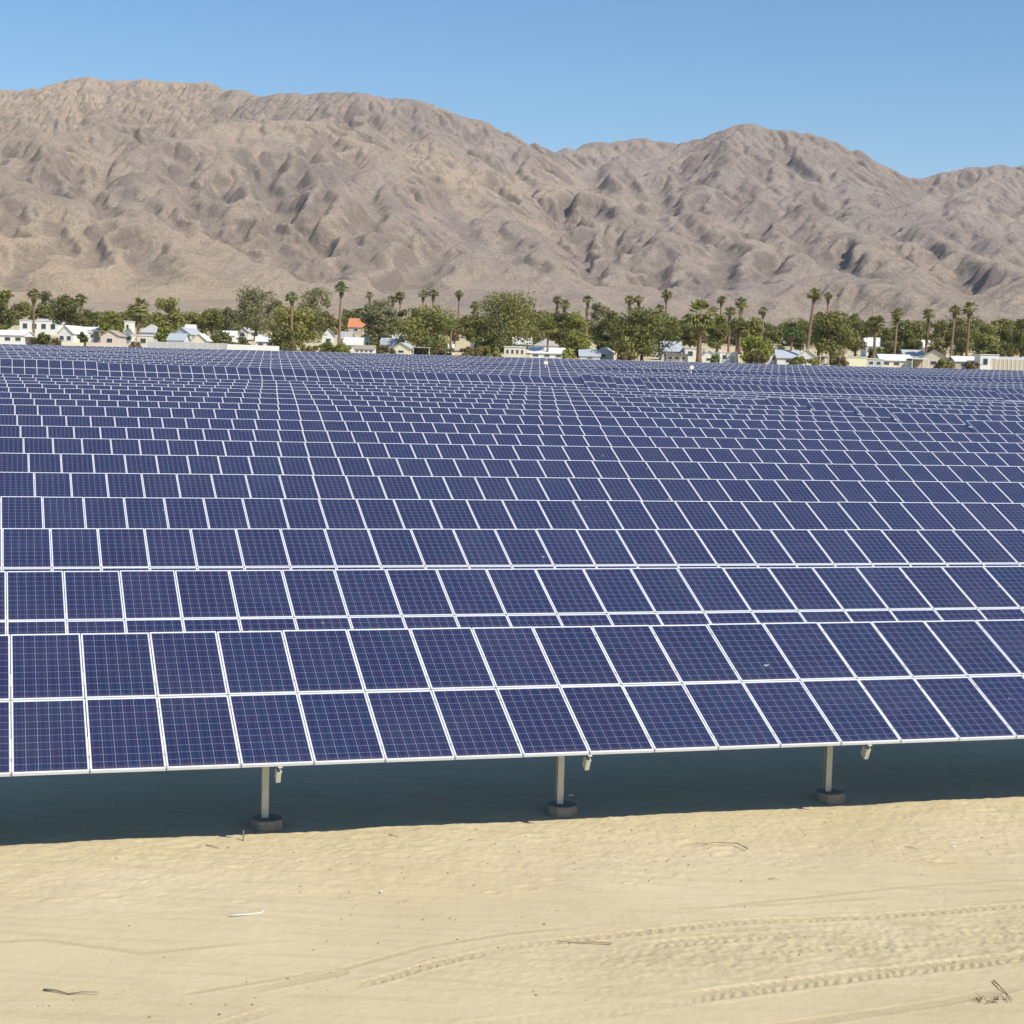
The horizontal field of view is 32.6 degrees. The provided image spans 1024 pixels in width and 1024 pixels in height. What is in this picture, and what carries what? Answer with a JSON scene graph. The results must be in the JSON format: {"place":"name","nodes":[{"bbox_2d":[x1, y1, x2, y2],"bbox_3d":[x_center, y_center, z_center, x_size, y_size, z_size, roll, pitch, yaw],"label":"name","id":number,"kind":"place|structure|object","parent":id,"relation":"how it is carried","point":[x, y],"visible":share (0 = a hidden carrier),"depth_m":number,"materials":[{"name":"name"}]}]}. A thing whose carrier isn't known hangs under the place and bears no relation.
{"place":"outdoors","nodes":[
{"label":"outdoors","id":0,"kind":"place"},
{"bbox_2d":[0,739,1023,1023],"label":"sand track","id":1,"kind":"structure","parent":0,"point":[92,865],"depth_m":22.99,"materials":[{"name":"sand"}]},
{"bbox_2d":[0,76,1023,331],"bbox_3d":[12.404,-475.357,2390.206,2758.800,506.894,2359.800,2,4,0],"label":"mountains","id":2,"kind":"structure","parent":0,"point":[124,194],"depth_m":2143.79,"materials":[{"name":"stone"}]},
{"bbox_2d":[0,0,1023,178],"label":"sky","id":3,"kind":"structure","parent":0,"point":[923,88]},
{"bbox_2d":[6,307,1023,757],"bbox_3d":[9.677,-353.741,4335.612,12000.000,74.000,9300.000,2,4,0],"label":"ground","id":4,"kind":"structure","parent":0,"point":[462,343],"depth_m":549.42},
{"bbox_2d":[0,291,16,329],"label":"tree","id":5,"kind":"object","parent":4,"relation":"on","point":[5,313],"visible":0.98,"depth_m":468.46,"materials":[{"name":"green plant"}]},
{"bbox_2d":[0,330,34,344],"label":"mobile home","id":6,"kind":"object","parent":4,"relation":"on","point":[12,337],"visible":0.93,"depth_m":430.14,"materials":[{"name":"white paint"}]},
{"bbox_2d":[20,320,65,334],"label":"mobile home","id":7,"kind":"object","parent":4,"relation":"on","point":[47,327],"visible":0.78,"depth_m":519.55,"materials":[{"name":"white paint"}]},
{"bbox_2d":[50,294,87,325],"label":"tree","id":8,"kind":"object","parent":4,"relation":"on","point":[68,305],"visible":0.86,"depth_m":478.67,"materials":[{"name":"green plant"}]},
{"bbox_2d":[56,325,87,342],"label":"mobile home","id":9,"kind":"object","parent":4,"relation":"on","point":[67,333],"visible":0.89,"depth_m":440.18,"materials":[{"name":"white paint"}]},
{"bbox_2d":[98,310,124,332],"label":"tree","id":10,"kind":"object","parent":4,"relation":"on","point":[105,324],"visible":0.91,"depth_m":468.66,"materials":[{"name":"green plant"}]},
{"bbox_2d":[99,330,126,342],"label":"mobile home","id":11,"kind":"object","parent":4,"relation":"on","point":[111,336],"visible":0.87,"depth_m":430.05,"materials":[{"name":"pink"}]},
{"bbox_2d":[127,297,149,342],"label":"palm tree","id":12,"kind":"object","parent":4,"relation":"on","point":[138,312],"visible":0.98,"depth_m":448.73,"materials":[{"name":"green plant"}]},
{"bbox_2d":[150,296,187,331],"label":"tree","id":13,"kind":"object","parent":4,"relation":"on","point":[173,319],"visible":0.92,"depth_m":498.28,"materials":[{"name":"green plant"}]},
{"bbox_2d":[146,341,226,349],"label":"boundary wall","id":14,"kind":"structure","parent":4,"relation":"on","point":[166,344],"depth_m":420.05,"materials":[{"name":"grey"}]},
{"bbox_2d":[196,308,225,339],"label":"tree","id":15,"kind":"object","parent":4,"relation":"on","point":[210,318],"visible":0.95,"depth_m":518.12,"materials":[{"name":"green plant"}]},
{"bbox_2d":[220,307,239,330],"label":"tree","id":16,"kind":"object","parent":4,"relation":"on","point":[229,319],"visible":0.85,"depth_m":557.78,"materials":[{"name":"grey plant"}]},
{"bbox_2d":[0,351,464,364],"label":"solar array","id":17,"kind":"object","parent":4,"relation":"on","point":[232,357],"visible":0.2,"depth_m":193.31,"materials":[{"name":"glass"}]},
{"bbox_2d":[227,344,278,350],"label":"boundary wall","id":18,"kind":"structure","parent":4,"relation":"on","point":[250,347],"depth_m":418.05,"materials":[{"name":"white paint"}]},
{"bbox_2d":[231,284,276,340],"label":"tree","id":19,"kind":"object","parent":4,"relation":"on","point":[250,312],"visible":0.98,"depth_m":516.41,"materials":[{"name":"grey plant"}]},
{"bbox_2d":[262,298,282,334],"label":"tree","id":20,"kind":"object","parent":4,"relation":"on","point":[273,305],"visible":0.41,"depth_m":558.49,"materials":[{"name":"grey plant"}]},
{"bbox_2d":[268,328,301,350],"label":"tree","id":21,"kind":"object","parent":4,"relation":"on","point":[282,335],"visible":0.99,"depth_m":434.29,"materials":[{"name":"green plant"}]},
{"bbox_2d":[264,304,327,350],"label":"tree","id":22,"kind":"object","parent":4,"relation":"on","point":[303,321],"visible":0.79,"depth_m":442.76,"materials":[{"name":"green plant"}]},
{"bbox_2d":[0,352,599,370],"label":"solar array","id":23,"kind":"object","parent":4,"relation":"on","point":[306,361],"visible":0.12,"depth_m":189.35,"materials":[{"name":"glass"}]},
{"bbox_2d":[297,286,332,336],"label":"tree","id":24,"kind":"object","parent":4,"relation":"on","point":[313,292],"visible":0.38,"depth_m":536.87,"materials":[{"name":"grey plant"}]},
{"bbox_2d":[318,310,335,334],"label":"tree","id":25,"kind":"object","parent":4,"relation":"on","point":[325,323],"visible":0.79,"depth_m":518.16,"materials":[{"name":"green plant"}]},
{"bbox_2d":[334,281,348,344],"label":"palm tree","id":26,"kind":"object","parent":4,"relation":"on","point":[341,290],"visible":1,"depth_m":438.87,"materials":[{"name":"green plant"}]},
{"bbox_2d":[347,318,366,333],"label":"mobile home","id":27,"kind":"object","parent":4,"relation":"on","point":[355,325],"visible":0.78,"depth_m":620.18,"materials":[{"name":"orange"}]},
{"bbox_2d":[359,298,400,342],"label":"tree","id":28,"kind":"object","parent":4,"relation":"on","point":[372,317],"visible":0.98,"depth_m":457.51,"materials":[{"name":"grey plant"}]},
{"bbox_2d":[0,377,819,398],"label":"solar array","id":29,"kind":"object","parent":4,"relation":"on","point":[22,379],"visible":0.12,"depth_m":123.75,"materials":[{"name":"glass"}]},
{"bbox_2d":[0,380,822,404],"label":"solar array","id":30,"kind":"object","parent":4,"relation":"on","point":[346,389],"visible":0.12,"depth_m":117.20,"materials":[{"name":"glass"}]},
{"bbox_2d":[391,301,460,348],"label":"tree","id":31,"kind":"object","parent":4,"relation":"on","point":[417,329],"visible":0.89,"depth_m":447.31,"materials":[{"name":"green plant"}]},
{"bbox_2d":[416,333,448,354],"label":"bush","id":32,"kind":"object","parent":4,"relation":"on","point":[432,342],"visible":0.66,"depth_m":433.94,"materials":[{"name":"green plant"}]},
{"bbox_2d":[465,315,481,347],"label":"tree","id":33,"kind":"object","parent":4,"relation":"on","point":[472,324],"visible":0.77,"depth_m":468.50,"materials":[{"name":"green plant"}]},
{"bbox_2d":[473,318,515,353],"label":"tree","id":34,"kind":"object","parent":4,"relation":"on","point":[494,338],"visible":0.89,"depth_m":438.75,"materials":[{"name":"green plant"}]},
{"bbox_2d":[468,288,544,346],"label":"tree","id":35,"kind":"object","parent":4,"relation":"on","point":[508,309],"visible":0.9,"depth_m":467.00,"materials":[{"name":"green plant"}]},
{"bbox_2d":[0,496,1023,566],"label":"solar array","id":36,"kind":"object","parent":4,"relation":"on","point":[141,512],"visible":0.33,"depth_m":46.94,"materials":[{"name":"glass"}]},
{"bbox_2d":[0,358,1023,401],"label":"solar array","id":37,"kind":"object","parent":4,"relation":"on","point":[45,367],"visible":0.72,"depth_m":159.92,"materials":[{"name":"glass"}]},
{"bbox_2d":[0,383,1023,409],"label":"solar array","id":38,"kind":"object","parent":4,"relation":"on","point":[779,401],"visible":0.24,"depth_m":114.11,"materials":[{"name":"glass"}]},
{"bbox_2d":[0,374,1023,402],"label":"solar array","id":39,"kind":"object","parent":4,"relation":"on","point":[322,382],"visible":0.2,"depth_m":131.49,"materials":[{"name":"glass"}]},
{"bbox_2d":[0,353,1023,384],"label":"solar array","id":40,"kind":"object","parent":4,"relation":"on","point":[774,376],"visible":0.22,"depth_m":189.85,"materials":[{"name":"glass"}]},
{"bbox_2d":[0,344,1023,371],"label":"solar array","id":41,"kind":"object","parent":4,"relation":"on","point":[518,357],"visible":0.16,"depth_m":248.40,"materials":[{"name":"glass"}]},
{"bbox_2d":[0,619,1023,831],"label":"solar array","id":42,"kind":"object","parent":4,"relation":"on","point":[352,696],"visible":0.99,"depth_m":26.43,"materials":[{"name":"glass"}]},
{"bbox_2d":[0,566,1023,677],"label":"solar array","id":43,"kind":"object","parent":4,"relation":"on","point":[208,600],"visible":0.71,"depth_m":33.60,"materials":[{"name":"glass"}]},
{"bbox_2d":[0,528,1023,610],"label":"solar array","id":44,"kind":"object","parent":4,"relation":"on","point":[31,549],"visible":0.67,"depth_m":40.28,"materials":[{"name":"glass"}]},
{"bbox_2d":[0,472,1023,527],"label":"solar array","id":45,"kind":"object","parent":4,"relation":"on","point":[153,485],"visible":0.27,"depth_m":53.55,"materials":[{"name":"glass"}]},
{"bbox_2d":[0,453,1023,497],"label":"solar array","id":46,"kind":"object","parent":4,"relation":"on","point":[174,464],"visible":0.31,"depth_m":60.19,"materials":[{"name":"glass"}]},
{"bbox_2d":[0,437,1023,472],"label":"solar array","id":47,"kind":"object","parent":4,"relation":"on","point":[245,448],"visible":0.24,"depth_m":66.78,"materials":[{"name":"glass"}]},
{"bbox_2d":[0,425,1023,454],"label":"solar array","id":48,"kind":"object","parent":4,"relation":"on","point":[110,433],"visible":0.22,"depth_m":73.44,"materials":[{"name":"glass"}]},
{"bbox_2d":[0,414,1023,442],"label":"solar array","id":49,"kind":"object","parent":4,"relation":"on","point":[154,422],"visible":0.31,"depth_m":79.99,"materials":[{"name":"glass"}]},
{"bbox_2d":[0,404,1023,433],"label":"solar array","id":50,"kind":"object","parent":4,"relation":"on","point":[1008,427],"visible":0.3,"depth_m":86.67,"materials":[{"name":"glass"}]},
{"bbox_2d":[0,398,1023,432],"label":"solar array","id":51,"kind":"object","parent":4,"relation":"on","point":[931,418],"visible":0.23,"depth_m":93.74,"materials":[{"name":"glass"}]},
{"bbox_2d":[0,392,1023,422],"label":"solar array","id":52,"kind":"object","parent":4,"relation":"on","point":[875,411],"visible":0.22,"depth_m":100.01,"materials":[{"name":"glass"}]},
{"bbox_2d":[0,387,1023,416],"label":"solar array","id":53,"kind":"object","parent":4,"relation":"on","point":[827,406],"visible":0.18,"depth_m":106.50,"materials":[{"name":"glass"}]},
{"bbox_2d":[1,300,1022,350],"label":"wood","id":54,"kind":"object","parent":4,"relation":"on","point":[942,328],"visible":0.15,"depth_m":611.26,"materials":[{"name":"green plant"}]},
{"bbox_2d":[0,350,1023,382],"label":"solar array","id":55,"kind":"object","parent":4,"relation":"on","point":[1012,380],"visible":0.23,"depth_m":216.10,"materials":[{"name":"glass"}]},
{"bbox_2d":[0,356,1023,387],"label":"solar array","id":56,"kind":"object","parent":4,"relation":"on","point":[663,376],"visible":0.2,"depth_m":176.27,"materials":[{"name":"glass"}]},
{"bbox_2d":[0,348,1023,378],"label":"solar array","id":57,"kind":"object","parent":4,"relation":"on","point":[145,353],"visible":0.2,"depth_m":216.84,"materials":[{"name":"glass"}]},
{"bbox_2d":[0,355,1023,385],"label":"solar array","id":58,"kind":"object","parent":4,"relation":"on","point":[535,371],"visible":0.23,"depth_m":183.93,"materials":[{"name":"glass"}]},
{"bbox_2d":[0,347,1023,376],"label":"solar array","id":59,"kind":"object","parent":4,"relation":"on","point":[565,363],"visible":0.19,"depth_m":226.08,"materials":[{"name":"glass"}]},
{"bbox_2d":[0,346,1023,374],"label":"solar array","id":60,"kind":"object","parent":4,"relation":"on","point":[568,362],"visible":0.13,"depth_m":232.13,"materials":[{"name":"glass"}]},
{"bbox_2d":[0,345,1023,372],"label":"solar array","id":61,"kind":"object","parent":4,"relation":"on","point":[508,358],"visible":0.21,"depth_m":241.22,"materials":[{"name":"glass"}]},
{"bbox_2d":[2,346,1023,373],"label":"solar array","id":62,"kind":"object","parent":4,"relation":"on","point":[535,360],"visible":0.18,"depth_m":236.47,"materials":[{"name":"glass"}]},
{"bbox_2d":[5,358,1023,393],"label":"solar array","id":63,"kind":"object","parent":4,"relation":"on","point":[830,384],"visible":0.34,"depth_m":175.12,"materials":[{"name":"glass"}]},
{"bbox_2d":[504,346,525,356],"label":"mobile home","id":64,"kind":"object","parent":4,"relation":"on","point":[514,351],"visible":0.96,"depth_m":430.11,"materials":[{"name":"beige"}]},
{"bbox_2d":[528,347,565,357],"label":"mobile home","id":65,"kind":"object","parent":4,"relation":"on","point":[537,352],"visible":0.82,"depth_m":431.42,"materials":[{"name":"white paint"}]},
{"bbox_2d":[536,316,559,351],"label":"palm tree","id":66,"kind":"object","parent":4,"relation":"on","point":[548,329],"visible":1,"depth_m":430.32,"materials":[{"name":"green plant"}]},
{"bbox_2d":[549,311,573,347],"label":"tree","id":67,"kind":"object","parent":4,"relation":"on","point":[559,318],"visible":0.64,"depth_m":497.38,"materials":[{"name":"green plant"}]},
{"bbox_2d":[565,334,587,358],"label":"tree","id":68,"kind":"object","parent":4,"relation":"on","point":[576,342],"visible":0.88,"depth_m":435.34,"materials":[{"name":"green plant"}]},
{"bbox_2d":[561,310,592,348],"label":"tree","id":69,"kind":"object","parent":4,"relation":"on","point":[577,321],"visible":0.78,"depth_m":468.68,"materials":[{"name":"green plant"}]},
{"bbox_2d":[578,349,600,358],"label":"mobile home","id":70,"kind":"object","parent":4,"relation":"on","point":[589,353],"visible":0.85,"depth_m":431.38,"materials":[{"name":"white paint"}]},
{"bbox_2d":[585,302,610,349],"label":"tree","id":71,"kind":"object","parent":4,"relation":"on","point":[599,308],"visible":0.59,"depth_m":517.12,"materials":[{"name":"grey plant"}]},
{"bbox_2d":[592,310,622,350],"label":"tree","id":72,"kind":"object","parent":4,"relation":"on","point":[600,340],"visible":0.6,"depth_m":448.62,"materials":[{"name":"green plant"}]},
{"bbox_2d":[613,336,638,359],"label":"tree","id":73,"kind":"object","parent":4,"relation":"on","point":[625,344],"visible":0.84,"depth_m":426.41,"materials":[{"name":"green plant"}]},
{"bbox_2d":[605,306,681,360],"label":"tree","id":74,"kind":"object","parent":4,"relation":"on","point":[631,325],"visible":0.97,"depth_m":429.63,"materials":[{"name":"green plant"}]},
{"bbox_2d":[656,313,683,344],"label":"tree","id":75,"kind":"object","parent":4,"relation":"on","point":[674,321],"visible":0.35,"depth_m":497.87,"materials":[{"name":"green plant"}]},
{"bbox_2d":[659,341,682,359],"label":"mobile home","id":76,"kind":"object","parent":4,"relation":"on","point":[675,350],"visible":0.34,"depth_m":450.97,"materials":[{"name":"grey"}]},
{"bbox_2d":[679,319,703,347],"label":"tree","id":77,"kind":"object","parent":4,"relation":"on","point":[689,337],"visible":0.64,"depth_m":518.56,"materials":[{"name":"green plant"}]},
{"bbox_2d":[681,298,719,361],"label":"palm tree","id":78,"kind":"object","parent":4,"relation":"on","point":[700,321],"visible":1,"depth_m":424.08,"materials":[{"name":"green plant"}]},
{"bbox_2d":[704,313,727,352],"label":"tree","id":79,"kind":"object","parent":4,"relation":"on","point":[719,330],"visible":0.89,"depth_m":518.27,"materials":[{"name":"green plant"}]},
{"bbox_2d":[728,316,745,362],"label":"palm tree","id":80,"kind":"object","parent":4,"relation":"on","point":[736,325],"visible":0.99,"depth_m":439.17,"materials":[{"name":"green plant"}]},
{"bbox_2d":[736,315,764,363],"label":"tree","id":81,"kind":"object","parent":4,"relation":"on","point":[753,326],"visible":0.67,"depth_m":438.55,"materials":[{"name":"green plant"}]},
{"bbox_2d":[738,334,774,363],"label":"tree","id":82,"kind":"object","parent":4,"relation":"on","point":[751,341],"visible":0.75,"depth_m":428.97,"materials":[{"name":"green plant"}]},
{"bbox_2d":[745,350,768,363],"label":"bush","id":83,"kind":"object","parent":4,"relation":"on","point":[758,357],"visible":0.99,"depth_m":422.96,"materials":[{"name":"green plant"}]},
{"bbox_2d":[762,328,785,353],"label":"tree","id":84,"kind":"object","parent":4,"relation":"on","point":[774,335],"visible":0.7,"depth_m":478.55,"materials":[{"name":"green plant"}]},
{"bbox_2d":[773,349,799,364],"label":"mobile home","id":85,"kind":"object","parent":4,"relation":"on","point":[784,356],"visible":0.65,"depth_m":437.49,"materials":[{"name":"white paint"}]},
{"bbox_2d":[786,323,806,350],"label":"tree","id":86,"kind":"object","parent":4,"relation":"on","point":[800,339],"visible":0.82,"depth_m":519.31,"materials":[{"name":"green plant"}]},
{"bbox_2d":[805,287,821,349],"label":"palm tree","id":87,"kind":"object","parent":4,"relation":"on","point":[815,295],"visible":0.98,"depth_m":435.00,"materials":[{"name":"green plant"}]},
{"bbox_2d":[809,309,860,364],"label":"tree","id":88,"kind":"object","parent":4,"relation":"on","point":[831,324],"visible":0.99,"depth_m":448.31,"materials":[{"name":"green plant"}]},
{"bbox_2d":[836,319,870,356],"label":"tree","id":89,"kind":"object","parent":4,"relation":"on","point":[862,331],"visible":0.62,"depth_m":498.10,"materials":[{"name":"green plant"}]},
{"bbox_2d":[864,314,885,357],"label":"palm tree","id":90,"kind":"object","parent":4,"relation":"on","point":[875,327],"visible":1,"depth_m":431.28,"materials":[{"name":"green plant"}]},
{"bbox_2d":[875,354,913,367],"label":"mobile home","id":91,"kind":"object","parent":4,"relation":"on","point":[896,360],"visible":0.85,"depth_m":434.59,"materials":[{"name":"beige"}]},
{"bbox_2d":[882,340,907,353],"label":"bush","id":92,"kind":"object","parent":4,"relation":"on","point":[888,347],"visible":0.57,"depth_m":468.72,"materials":[{"name":"green plant"}]},
{"bbox_2d":[897,328,922,349],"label":"tree","id":93,"kind":"object","parent":4,"relation":"on","point":[912,341],"visible":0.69,"depth_m":468.97,"materials":[{"name":"green plant"}]},
{"bbox_2d":[918,350,948,367],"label":"mobile home","id":94,"kind":"object","parent":4,"relation":"on","point":[933,356],"visible":0.52,"depth_m":440.67,"materials":[{"name":"beige"}]},
{"bbox_2d":[924,336,946,355],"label":"tree","id":95,"kind":"object","parent":4,"relation":"on","point":[935,343],"visible":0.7,"depth_m":498.86,"materials":[{"name":"green plant"}]},
{"bbox_2d":[948,326,974,355],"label":"tree","id":96,"kind":"object","parent":4,"relation":"on","point":[960,337],"visible":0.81,"depth_m":518.31,"materials":[{"name":"green plant"}]},
{"bbox_2d":[949,356,973,368],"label":"mobile home","id":97,"kind":"object","parent":4,"relation":"on","point":[958,362],"visible":0.36,"depth_m":435.46,"materials":[{"name":"beige"}]},
{"bbox_2d":[962,302,978,355],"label":"palm tree","id":98,"kind":"object","parent":4,"relation":"on","point":[969,313],"visible":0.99,"depth_m":449.16,"materials":[{"name":"green plant"}]},
{"bbox_2d":[969,323,1001,355],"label":"tree","id":99,"kind":"object","parent":4,"relation":"on","point":[984,337],"visible":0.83,"depth_m":468.71,"materials":[{"name":"green plant"}]},
{"bbox_2d":[974,354,998,369],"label":"mobile home","id":100,"kind":"object","parent":4,"relation":"on","point":[984,360],"visible":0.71,"depth_m":428.32,"materials":[{"name":"white paint"}]},
{"bbox_2d":[995,323,1013,356],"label":"tree","id":101,"kind":"object","parent":4,"relation":"on","point":[1005,335],"visible":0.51,"depth_m":498.86,"materials":[{"name":"green plant"}]},
{"bbox_2d":[991,359,1023,369],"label":"slat fence","id":102,"kind":"object","parent":4,"relation":"on","point":[1003,364],"visible":0.65,"depth_m":420.08,"materials":[{"name":"beige"}]},
{"bbox_2d":[1007,319,1023,356],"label":"tree","id":103,"kind":"object","parent":4,"relation":"on","point":[1017,339],"visible":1,"depth_m":478.42,"materials":[{"name":"green plant"}]},
{"bbox_2d":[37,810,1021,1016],"bbox_3d":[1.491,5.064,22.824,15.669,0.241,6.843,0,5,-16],"label":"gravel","id":104,"kind":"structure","parent":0,"point":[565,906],"depth_m":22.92,"materials":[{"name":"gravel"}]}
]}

